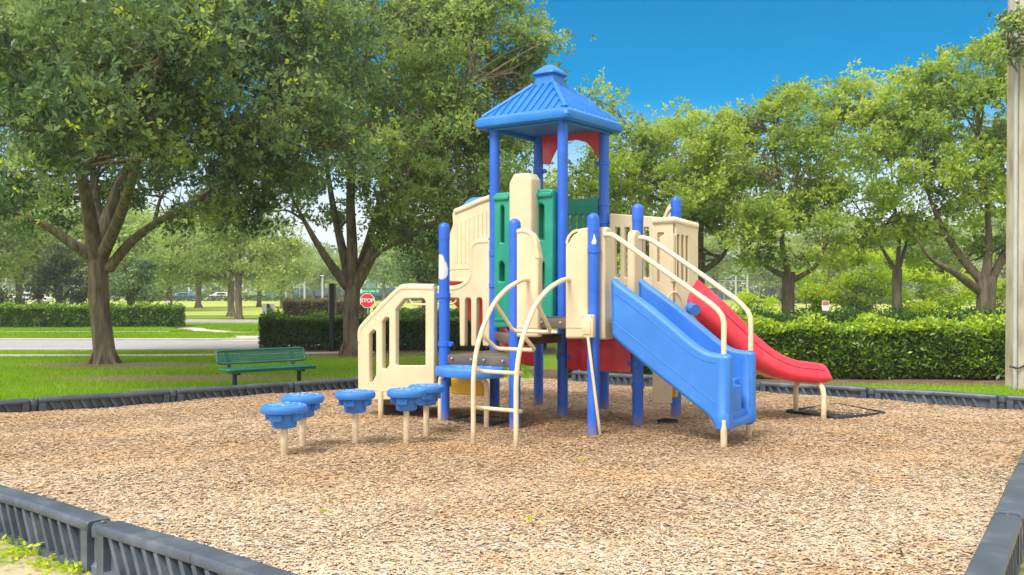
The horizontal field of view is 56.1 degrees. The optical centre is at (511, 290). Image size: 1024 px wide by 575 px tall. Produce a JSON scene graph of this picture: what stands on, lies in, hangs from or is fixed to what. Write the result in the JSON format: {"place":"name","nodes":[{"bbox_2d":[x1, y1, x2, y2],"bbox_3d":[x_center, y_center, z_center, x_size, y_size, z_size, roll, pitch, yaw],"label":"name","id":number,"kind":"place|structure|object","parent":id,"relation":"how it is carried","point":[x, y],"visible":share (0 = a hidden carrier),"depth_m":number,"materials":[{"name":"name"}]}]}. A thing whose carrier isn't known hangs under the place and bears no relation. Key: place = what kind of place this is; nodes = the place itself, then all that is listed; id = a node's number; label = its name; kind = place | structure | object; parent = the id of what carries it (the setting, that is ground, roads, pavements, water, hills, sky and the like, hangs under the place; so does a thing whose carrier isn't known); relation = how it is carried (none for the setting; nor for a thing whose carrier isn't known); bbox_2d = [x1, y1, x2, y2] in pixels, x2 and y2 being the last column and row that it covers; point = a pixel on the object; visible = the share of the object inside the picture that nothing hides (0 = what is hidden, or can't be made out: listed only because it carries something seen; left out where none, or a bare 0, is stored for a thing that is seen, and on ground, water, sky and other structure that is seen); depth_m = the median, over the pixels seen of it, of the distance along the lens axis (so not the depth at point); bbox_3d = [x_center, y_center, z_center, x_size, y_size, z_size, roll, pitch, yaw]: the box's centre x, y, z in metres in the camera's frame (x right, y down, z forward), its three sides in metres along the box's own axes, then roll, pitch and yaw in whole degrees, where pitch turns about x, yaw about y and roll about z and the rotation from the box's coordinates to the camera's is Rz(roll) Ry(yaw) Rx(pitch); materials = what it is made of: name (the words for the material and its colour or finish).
{"place":"outdoors","nodes":[
{"label":"outdoors","id":0,"kind":"place"},
{"bbox_2d":[0,320,420,347],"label":"road","id":1,"kind":"structure","parent":0,"point":[123,344],"depth_m":29.12,"materials":[{"name":"grey asphalt"}]},
{"bbox_2d":[0,349,528,399],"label":"lawn grass","id":2,"kind":"structure","parent":0,"point":[327,365],"depth_m":18.61,"materials":[{"name":"green plant"}]},
{"bbox_2d":[0,0,1007,292],"label":"sky","id":3,"kind":"structure","parent":0,"point":[715,53],"materials":[{"name":"blue"}]},
{"bbox_2d":[0,293,1023,574],"bbox_3d":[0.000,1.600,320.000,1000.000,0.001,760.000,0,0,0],"label":"ground","id":4,"kind":"structure","parent":0,"point":[210,309],"depth_m":20.62,"materials":[{"name":"green plant"}]},
{"bbox_2d":[0,280,37,315],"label":"bush","id":5,"kind":"object","parent":4,"relation":"on","point":[3,298],"visible":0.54,"depth_m":47.23,"materials":[{"name":"green plant"}]},
{"bbox_2d":[0,398,38,413],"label":"border timber","id":6,"kind":"object","parent":4,"relation":"on","point":[20,405],"visible":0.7,"depth_m":11.50,"materials":[{"name":"grey plastic"}]},
{"bbox_2d":[0,534,43,562],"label":"weed","id":7,"kind":"object","parent":4,"relation":"on","point":[25,550],"visible":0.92,"depth_m":5.77,"materials":[{"name":"green plant"}]},
{"bbox_2d":[0,204,55,287],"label":"background tree","id":8,"kind":"object","parent":4,"relation":"on","point":[10,256],"visible":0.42,"depth_m":61.44,"materials":[{"name":"green plant"}]},
{"bbox_2d":[10,293,53,303],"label":"parked car","id":9,"kind":"object","parent":4,"relation":"on","point":[47,298],"visible":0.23,"depth_m":115.16,"materials":[{"name":"white metal"}]},
{"bbox_2d":[0,196,84,304],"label":"background tree","id":10,"kind":"object","parent":4,"relation":"on","point":[22,279],"visible":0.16,"depth_m":65.87,"materials":[{"name":"green plant"}]},
{"bbox_2d":[26,553,66,573],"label":"weed","id":11,"kind":"object","parent":4,"relation":"on","point":[37,564],"visible":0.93,"depth_m":5.55,"materials":[{"name":"green plant"}]},
{"bbox_2d":[0,484,113,574],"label":"border timber","id":12,"kind":"object","parent":4,"relation":"on","point":[62,530],"visible":0.8,"depth_m":5.75,"materials":[{"name":"grey plastic"}]},
{"bbox_2d":[5,199,111,303],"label":"background tree","id":13,"kind":"object","parent":4,"relation":"on","point":[56,270],"visible":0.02,"depth_m":69.31,"materials":[{"name":"green plant"}]},
{"bbox_2d":[42,560,90,574],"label":"weed","id":14,"kind":"object","parent":4,"relation":"on","point":[66,567],"visible":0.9,"depth_m":5.41,"materials":[{"name":"green plant"}]},
{"bbox_2d":[21,238,115,304],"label":"magnolia tree","id":15,"kind":"object","parent":4,"relation":"on","point":[49,273],"visible":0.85,"depth_m":50.76,"materials":[{"name":"green plant"}]},
{"bbox_2d":[0,298,185,327],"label":"hedge","id":16,"kind":"object","parent":4,"relation":"on","point":[35,314],"visible":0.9,"depth_m":41.01,"materials":[{"name":"green plant"}]},
{"bbox_2d":[37,389,176,411],"bbox_3d":[-5.102,1.486,12.197,1.691,0.388,0.156,0,0,-39],"label":"border timber","id":17,"kind":"object","parent":4,"relation":"on","point":[86,401],"visible":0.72,"depth_m":12.11,"materials":[{"name":"grey plastic"}]},
{"bbox_2d":[60,204,161,284],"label":"background tree","id":18,"kind":"object","parent":4,"relation":"on","point":[130,227],"visible":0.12,"depth_m":73.53,"materials":[{"name":"green plant"}]},
{"bbox_2d":[61,195,183,295],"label":"background tree","id":19,"kind":"object","parent":4,"relation":"on","point":[141,224],"visible":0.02,"depth_m":83.43,"materials":[{"name":"green plant"}]},
{"bbox_2d":[0,331,258,337],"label":"footpath","id":20,"kind":"structure","parent":4,"relation":"on","point":[251,336],"depth_m":37.66,"materials":[{"name":"concrete"}]},
{"bbox_2d":[108,234,173,318],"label":"magnolia tree","id":21,"kind":"object","parent":4,"relation":"on","point":[129,288],"visible":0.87,"depth_m":53.74,"materials":[{"name":"plant"}]},
{"bbox_2d":[0,322,310,339],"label":"kerb","id":22,"kind":"structure","parent":4,"relation":"on","point":[134,338],"depth_m":31.14,"materials":[{"name":"concrete"}]},
{"bbox_2d":[108,212,214,304],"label":"background tree","id":23,"kind":"object","parent":4,"relation":"on","point":[146,241],"visible":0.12,"depth_m":76.61,"materials":[{"name":"green plant"}]},
{"bbox_2d":[0,322,336,338],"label":"lawn grass","id":24,"kind":"structure","parent":4,"relation":"on","point":[34,332],"depth_m":36.01,"materials":[{"name":"green plant"}]},
{"bbox_2d":[173,292,195,299],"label":"parked car","id":25,"kind":"object","parent":4,"relation":"on","point":[184,293],"visible":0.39,"depth_m":155.65,"materials":[{"name":"blue metal"}]},
{"bbox_2d":[0,352,374,355],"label":"footpath","id":26,"kind":"structure","parent":4,"relation":"on","point":[150,354],"depth_m":24.02,"materials":[{"name":"concrete"}]},
{"bbox_2d":[170,326,222,330],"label":"footpath","id":27,"kind":"structure","parent":4,"relation":"on","point":[196,329],"depth_m":39.67,"materials":[{"name":"concrete"}]},
{"bbox_2d":[96,521,297,574],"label":"border timber","id":28,"kind":"object","parent":4,"relation":"on","point":[124,548],"visible":1,"depth_m":4.97,"materials":[{"name":"grey plastic"}]},
{"bbox_2d":[0,0,402,364],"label":"oak tree","id":29,"kind":"object","parent":4,"relation":"on","point":[66,66],"visible":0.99,"depth_m":16.10,"materials":[{"name":"green plant"}]},
{"bbox_2d":[133,218,270,316],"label":"oak tree","id":30,"kind":"object","parent":4,"relation":"on","point":[167,272],"visible":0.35,"depth_m":59.69,"materials":[{"name":"green plant"}]},
{"bbox_2d":[167,210,245,307],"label":"background tree","id":31,"kind":"object","parent":4,"relation":"on","point":[198,304],"visible":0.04,"depth_m":91.83,"materials":[{"name":"green plant"}]},
{"bbox_2d":[205,292,226,300],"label":"parked car","id":32,"kind":"object","parent":4,"relation":"on","point":[219,293],"visible":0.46,"depth_m":155.65,"materials":[{"name":"white metal"}]},
{"bbox_2d":[143,185,318,319],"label":"oak tree","id":33,"kind":"object","parent":4,"relation":"on","point":[207,253],"visible":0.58,"depth_m":52.79,"materials":[{"name":"green plant"}]},
{"bbox_2d":[174,382,293,401],"bbox_3d":[-3.788,1.486,13.244,1.691,0.388,0.156,0,0,-39],"label":"border timber","id":34,"kind":"object","parent":4,"relation":"on","point":[188,394],"visible":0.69,"depth_m":13.14,"materials":[{"name":"grey plastic"}]},
{"bbox_2d":[215,347,315,384],"bbox_3d":[-3.696,1.287,14.492,1.460,0.826,0.470,0,0,-40],"label":"park bench","id":35,"kind":"object","parent":4,"relation":"on","point":[236,371],"visible":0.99,"depth_m":14.52,"materials":[{"name":"green plastic"}]},
{"bbox_2d":[262,304,273,313],"bbox_3d":[-7.498,1.047,29.510,0.364,1.307,0.080,0,0,0],"label":"road sign","id":36,"kind":"object","parent":4,"relation":"on","point":[266,306],"visible":0.43,"depth_m":29.54,"materials":[{"name":"metal"}]},
{"bbox_2d":[232,230,313,306],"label":"background tree","id":37,"kind":"object","parent":4,"relation":"on","point":[259,295],"visible":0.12,"depth_m":95.28,"materials":[{"name":"green plant"}]},
{"bbox_2d":[0,319,556,350],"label":"kerb","id":38,"kind":"structure","parent":4,"relation":"on","point":[153,349],"depth_m":25.72,"materials":[{"name":"concrete"}]},
{"bbox_2d":[244,246,321,308],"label":"background tree","id":39,"kind":"object","parent":4,"relation":"on","point":[281,281],"visible":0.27,"depth_m":87.61,"materials":[{"name":"green plant"}]},
{"bbox_2d":[135,294,438,300],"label":"hedge","id":40,"kind":"object","parent":4,"relation":"on","point":[192,297],"visible":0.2,"depth_m":150.13,"materials":[{"name":"green plant"}]},
{"bbox_2d":[275,235,321,298],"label":"background tree","id":41,"kind":"object","parent":4,"relation":"on","point":[308,253],"visible":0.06,"depth_m":120.10,"materials":[{"name":"green plant"}]},
{"bbox_2d":[301,260,327,298],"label":"background tree","id":42,"kind":"object","parent":4,"relation":"on","point":[314,285],"visible":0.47,"depth_m":148.92,"materials":[{"name":"green plant"}]},
{"bbox_2d":[320,275,323,297],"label":"utility pole","id":43,"kind":"object","parent":4,"relation":"on","point":[322,292],"visible":0.78,"depth_m":139.87,"materials":[{"name":"metal"}]},
{"bbox_2d":[282,295,369,316],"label":"hedge","id":44,"kind":"object","parent":4,"relation":"on","point":[306,305],"visible":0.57,"depth_m":57.44,"materials":[{"name":"green plant"}]},
{"bbox_2d":[313,251,344,298],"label":"background tree","id":45,"kind":"object","parent":4,"relation":"on","point":[330,278],"visible":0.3,"depth_m":148.81,"materials":[{"name":"green plant"}]},
{"bbox_2d":[291,376,375,392],"bbox_3d":[-2.475,1.486,14.291,1.691,0.388,0.156,0,0,-39],"label":"border timber","id":46,"kind":"object","parent":4,"relation":"on","point":[327,384],"visible":0.34,"depth_m":14.03,"materials":[{"name":"grey plastic"}]},
{"bbox_2d":[360,283,378,313],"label":"stop sign","id":47,"kind":"object","parent":4,"relation":"on","point":[367,298],"visible":0.96,"depth_m":45.99,"materials":[{"name":"metal"}]},
{"bbox_2d":[357,239,395,300],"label":"background tree","id":48,"kind":"object","parent":4,"relation":"on","point":[379,262],"visible":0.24,"depth_m":149.49,"materials":[{"name":"green plant"}]},
{"bbox_2d":[239,346,556,353],"bbox_3d":[-3.100,1.595,26.050,8.600,0.001,3.500,0,0,0],"label":"mulch strip","id":49,"kind":"object","parent":4,"relation":"on","point":[550,350],"visible":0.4,"depth_m":25.74,"materials":[{"name":"brown wood"}]},
{"bbox_2d":[328,283,336,350],"bbox_3d":[-4.773,0.748,25.470,0.212,1.904,0.126,0,0,0],"label":"sign post","id":50,"kind":"object","parent":49,"relation":"on","point":[332,298],"visible":0.87,"depth_m":25.41,"materials":[{"name":"metal"}]},
{"bbox_2d":[257,307,547,349],"bbox_3d":[-2.949,0.992,26.443,7.868,1.331,1.667,0,0,2],"label":"hedge","id":51,"kind":"object","parent":49,"relation":"on","point":[274,326],"visible":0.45,"depth_m":25.88,"materials":[{"name":"green plant"}]},
{"bbox_2d":[381,244,438,302],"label":"background tree","id":52,"kind":"object","parent":4,"relation":"on","point":[408,300],"visible":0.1,"depth_m":128.04,"materials":[{"name":"green plant"}]},
{"bbox_2d":[370,200,459,328],"bbox_3d":[-2.700,-1.411,39.899,7.184,6.356,4.774,0,0,0],"label":"leafy tree","id":53,"kind":"object","parent":4,"relation":"on","point":[419,273],"visible":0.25,"depth_m":39.68,"materials":[{"name":"green plant"}]},
{"bbox_2d":[372,303,459,317],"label":"hedge","id":54,"kind":"object","parent":4,"relation":"on","point":[418,311],"visible":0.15,"depth_m":49.62,"materials":[{"name":"green plant"}]},
{"bbox_2d":[243,0,595,356],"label":"oak tree","id":55,"kind":"object","parent":4,"relation":"on","point":[425,140],"visible":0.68,"depth_m":23.07,"materials":[{"name":"green plant"}]},
{"bbox_2d":[1,240,1001,298],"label":"distant wood","id":56,"kind":"object","parent":4,"relation":"on","point":[214,290],"visible":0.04,"depth_m":202.57,"materials":[{"name":"green plant"}]},
{"bbox_2d":[0,378,1023,574],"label":"wood chip bed","id":57,"kind":"object","parent":4,"relation":"on","point":[267,436],"visible":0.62,"depth_m":7.44,"materials":[{"name":"beige wood"}]},
{"bbox_2d":[260,402,307,455],"bbox_3d":[-2.001,1.520,8.430,0.408,1.061,0.408,0,0,0],"label":"stepping pod","id":58,"kind":"object","parent":57,"relation":"on","point":[284,417],"visible":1,"depth_m":8.33,"materials":[{"name":"blue plastic"}]},
{"bbox_2d":[281,392,323,446],"bbox_3d":[-1.943,1.488,8.914,0.394,1.061,0.394,0,0,-10],"label":"stepping pod","id":59,"kind":"object","parent":57,"relation":"on","point":[312,401],"visible":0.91,"depth_m":8.84,"materials":[{"name":"blue plastic"}]},
{"bbox_2d":[335,389,375,444],"bbox_3d":[-1.499,1.480,9.177,0.386,1.061,0.386,0,0,-1],"label":"stepping pod","id":60,"kind":"object","parent":57,"relation":"on","point":[354,402],"visible":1,"depth_m":9.09,"materials":[{"name":"blue plastic"}]},
{"bbox_2d":[387,387,425,443],"bbox_3d":[-1.018,1.470,9.255,0.377,1.061,0.377,0,0,-4],"label":"stepping pod","id":61,"kind":"object","parent":57,"relation":"on","point":[406,400],"visible":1,"depth_m":9.17,"materials":[{"name":"blue plastic"}]},
{"bbox_2d":[408,383,444,434],"bbox_3d":[-0.883,1.492,9.886,0.379,1.061,0.379,0,0,-26],"label":"stepping pod","id":62,"kind":"object","parent":57,"relation":"on","point":[433,394],"visible":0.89,"depth_m":9.82,"materials":[{"name":"blue plastic"}]},
{"bbox_2d":[451,414,508,425],"bbox_3d":[-0.330,1.451,10.750,0.600,0.058,0.440,0,0,35],"label":"landing mat","id":63,"kind":"object","parent":57,"relation":"on","point":[459,419],"visible":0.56,"depth_m":10.68,"materials":[{"name":"black rubber"}]},
{"bbox_2d":[357,65,831,447],"bbox_3d":[0.642,-0.584,10.999,5.028,4.307,4.129,0,0,35],"label":"play structure","id":64,"kind":"object","parent":57,"relation":"on","point":[521,263],"visible":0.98,"depth_m":10.68,"materials":[{"name":"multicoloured plastic"}]},
{"bbox_2d":[657,418,677,423],"bbox_3d":[1.720,1.451,10.620,0.200,0.058,0.180,0,0,35],"label":"landing mat","id":65,"kind":"object","parent":57,"relation":"on","point":[667,420],"visible":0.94,"depth_m":10.58,"materials":[{"name":"black rubber"}]},
{"bbox_2d":[786,403,885,419],"bbox_3d":[3.910,1.451,11.516,1.150,0.058,0.893,0,0,-34],"label":"landing mat","id":66,"kind":"object","parent":57,"relation":"on","point":[814,413],"visible":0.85,"depth_m":11.33,"materials":[{"name":"black rubber"}]},
{"bbox_2d":[264,280,800,299],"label":"court fence","id":67,"kind":"object","parent":4,"relation":"on","point":[389,291],"visible":0.06,"depth_m":162.98,"materials":[{"name":"metal"}]},
{"bbox_2d":[483,172,647,270],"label":"leafy tree","id":68,"kind":"object","parent":4,"relation":"on","point":[618,258],"visible":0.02,"depth_m":41.78,"materials":[{"name":"green plant"}]},
{"bbox_2d":[571,370,651,386],"bbox_3d":[1.656,1.486,15.160,1.592,0.388,0.156,0,0,35],"label":"border timber","id":69,"kind":"object","parent":4,"relation":"on","point":[619,379],"visible":0.38,"depth_m":15.10,"materials":[{"name":"grey plastic"}]},
{"bbox_2d":[617,230,648,277],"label":"background tree","id":70,"kind":"object","parent":4,"relation":"on","point":[647,273],"visible":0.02,"depth_m":138.85,"materials":[{"name":"green plant"}]},
{"bbox_2d":[531,66,759,284],"bbox_3d":[4.008,-2.699,30.091,7.333,8.921,6.427,0,0,24],"label":"oak tree","id":71,"kind":"object","parent":4,"relation":"on","point":[635,165],"visible":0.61,"depth_m":28.54,"materials":[{"name":"green plant"}]},
{"bbox_2d":[704,229,745,296],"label":"background tree","id":72,"kind":"object","parent":4,"relation":"on","point":[713,273],"visible":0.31,"depth_m":148.25,"materials":[{"name":"green plant"}]},
{"bbox_2d":[729,276,740,294],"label":"utility pole","id":73,"kind":"object","parent":4,"relation":"on","point":[735,279],"visible":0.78,"depth_m":129.90,"materials":[{"name":"metal"}]},
{"bbox_2d":[725,285,780,320],"bbox_3d":[9.382,0.765,36.144,3.057,1.987,1.868,0,0,-30],"label":"shrub","id":74,"kind":"object","parent":4,"relation":"on","point":[747,297],"visible":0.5,"depth_m":35.80,"materials":[{"name":"green plant"}]},
{"bbox_2d":[756,381,760,391],"bbox_3d":[2.952,1.486,14.253,1.592,0.388,0.156,0,0,35],"label":"border timber","id":75,"kind":"object","parent":4,"relation":"on","point":[758,385],"visible":0.16,"depth_m":13.78,"materials":[{"name":"grey plastic"}]},
{"bbox_2d":[527,369,1004,385],"bbox_3d":[6.660,1.595,17.818,12.902,0.001,3.506,0,0,3],"label":"mulch strip","id":76,"kind":"object","parent":4,"relation":"on","point":[549,373],"depth_m":17.11,"materials":[{"name":"brown wood"}]},
{"bbox_2d":[568,308,1005,379],"bbox_3d":[5.163,0.979,17.969,8.594,1.357,1.674,0,0,3],"label":"hedge","id":77,"kind":"object","parent":76,"relation":"on","point":[867,346],"visible":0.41,"depth_m":17.26,"materials":[{"name":"green plant"}]},
{"bbox_2d":[727,240,809,296],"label":"background tree","id":78,"kind":"object","parent":4,"relation":"on","point":[762,272],"visible":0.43,"depth_m":134.61,"materials":[{"name":"green plant"}]},
{"bbox_2d":[669,74,870,321],"bbox_3d":[7.503,-2.311,28.448,5.731,8.148,5.987,0,0,0],"label":"oak tree","id":79,"kind":"object","parent":4,"relation":"on","point":[771,216],"visible":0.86,"depth_m":27.45,"materials":[{"name":"green plant"}]},
{"bbox_2d":[741,230,814,295],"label":"background tree","id":80,"kind":"object","parent":4,"relation":"on","point":[778,285],"visible":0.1,"depth_m":158.17,"materials":[{"name":"green plant"}]},
{"bbox_2d":[738,294,886,303],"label":"hedge","id":81,"kind":"object","parent":4,"relation":"on","point":[778,297],"visible":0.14,"depth_m":118.09,"materials":[{"name":"green plant"}]},
{"bbox_2d":[760,381,874,398],"bbox_3d":[4.247,1.486,13.346,1.592,0.388,0.156,0,0,35],"label":"border timber","id":82,"kind":"object","parent":4,"relation":"on","point":[843,391],"visible":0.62,"depth_m":13.28,"materials":[{"name":"grey plastic"}]},
{"bbox_2d":[822,301,828,310],"bbox_3d":[8.134,0.975,24.921,0.189,1.451,0.058,0,0,0],"label":"notice sign","id":83,"kind":"object","parent":4,"relation":"on","point":[825,305],"visible":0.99,"depth_m":24.89,"materials":[{"name":"white metal"}]},
{"bbox_2d":[787,208,878,285],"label":"background tree","id":84,"kind":"object","parent":4,"relation":"on","point":[835,233],"visible":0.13,"depth_m":119.05,"materials":[{"name":"green plant"}]},
{"bbox_2d":[777,242,904,319],"bbox_3d":[11.786,-0.291,34.303,4.080,4.100,4.652,0,0,33],"label":"shrub","id":85,"kind":"object","parent":4,"relation":"on","point":[816,293],"visible":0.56,"depth_m":33.28,"materials":[{"name":"green plant"}]},
{"bbox_2d":[828,270,885,313],"bbox_3d":[11.768,0.504,32.539,1.970,2.510,1.554,0,0,-35],"label":"shrub","id":86,"kind":"object","parent":4,"relation":"on","point":[858,308],"visible":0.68,"depth_m":32.37,"materials":[{"name":"green plant"}]},
{"bbox_2d":[733,299,1005,323],"bbox_3d":[8.520,0.915,23.988,14.116,1.484,1.491,0,0,2],"label":"hedge","id":87,"kind":"object","parent":4,"relation":"on","point":[835,316],"visible":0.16,"depth_m":23.62,"materials":[{"name":"green plant"}]},
{"bbox_2d":[833,247,913,313],"bbox_3d":[13.003,0.070,34.209,4.861,3.378,2.682,0,0,-32],"label":"shrub","id":88,"kind":"object","parent":4,"relation":"on","point":[904,277],"visible":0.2,"depth_m":34.10,"materials":[{"name":"green plant"}]},
{"bbox_2d":[772,56,1005,318],"bbox_3d":[10.907,-2.558,28.062,6.290,8.639,6.428,0,0,38],"label":"oak tree","id":89,"kind":"object","parent":4,"relation":"on","point":[877,111],"visible":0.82,"depth_m":27.33,"materials":[{"name":"green plant"}]},
{"bbox_2d":[847,212,956,302],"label":"background tree","id":90,"kind":"object","parent":4,"relation":"on","point":[893,248],"visible":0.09,"depth_m":127.80,"materials":[{"name":"green plant"}]},
{"bbox_2d":[877,251,976,313],"bbox_3d":[15.418,0.116,34.434,3.449,3.285,6.156,0,0,31],"label":"shrub","id":91,"kind":"object","parent":4,"relation":"on","point":[958,300],"visible":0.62,"depth_m":33.81,"materials":[{"name":"green plant"}]},
{"bbox_2d":[874,8,1007,313],"bbox_3d":[13.613,-3.166,27.324,6.676,9.862,5.594,0,0,0],"label":"oak tree","id":92,"kind":"object","parent":4,"relation":"on","point":[988,143],"visible":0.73,"depth_m":26.77,"materials":[{"name":"green plant"}]},
{"bbox_2d":[875,388,1006,409],"bbox_3d":[5.543,1.486,12.439,1.592,0.388,0.156,0,0,35],"label":"border timber","id":93,"kind":"object","parent":4,"relation":"on","point":[975,400],"visible":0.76,"depth_m":12.36,"materials":[{"name":"grey plastic"}]},
{"bbox_2d":[893,207,1000,302],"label":"background tree","id":94,"kind":"object","parent":4,"relation":"on","point":[946,245],"visible":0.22,"depth_m":117.41,"materials":[{"name":"green plant"}]},
{"bbox_2d":[948,203,1005,304],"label":"background tree","id":95,"kind":"object","parent":4,"relation":"on","point":[995,230],"visible":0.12,"depth_m":109.64,"materials":[{"name":"green plant"}]},
{"bbox_2d":[975,278,1005,311],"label":"shrub","id":96,"kind":"object","parent":4,"relation":"on","point":[1001,292],"visible":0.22,"depth_m":32.65,"materials":[{"name":"green plant"}]},
{"bbox_2d":[964,515,1021,574],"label":"border timber","id":97,"kind":"object","parent":4,"relation":"on","point":[997,551],"visible":1,"depth_m":4.95,"materials":[{"name":"grey plastic"}]},
{"bbox_2d":[979,1,1023,72],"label":"oak tree","id":98,"kind":"object","parent":4,"relation":"on","point":[1005,25],"visible":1,"depth_m":15.29,"materials":[{"name":"green plant"}]},
{"bbox_2d":[994,465,1023,564],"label":"border timber","id":99,"kind":"object","parent":4,"relation":"on","point":[1011,502],"visible":0.48,"depth_m":5.95,"materials":[{"name":"grey plastic"}]},
{"bbox_2d":[1005,0,1023,389],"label":"concrete pole","id":100,"kind":"object","parent":4,"relation":"on","point":[1014,350],"visible":0.81,"depth_m":15.60,"materials":[{"name":"concrete"}]},
{"bbox_2d":[1007,395,1023,409],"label":"border timber","id":101,"kind":"object","parent":4,"relation":"on","point":[1015,402],"visible":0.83,"depth_m":11.90,"materials":[{"name":"grey plastic"}]},
{"bbox_2d":[1017,450,1023,464],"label":"border timber","id":102,"kind":"object","parent":4,"relation":"on","point":[1021,461],"visible":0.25,"depth_m":7.37,"materials":[{"name":"grey plastic"}]},
{"bbox_2d":[570,379,1023,395],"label":"verge grass","id":103,"kind":"structure","parent":0,"point":[965,388],"depth_m":15.65,"materials":[{"name":"green plant"}]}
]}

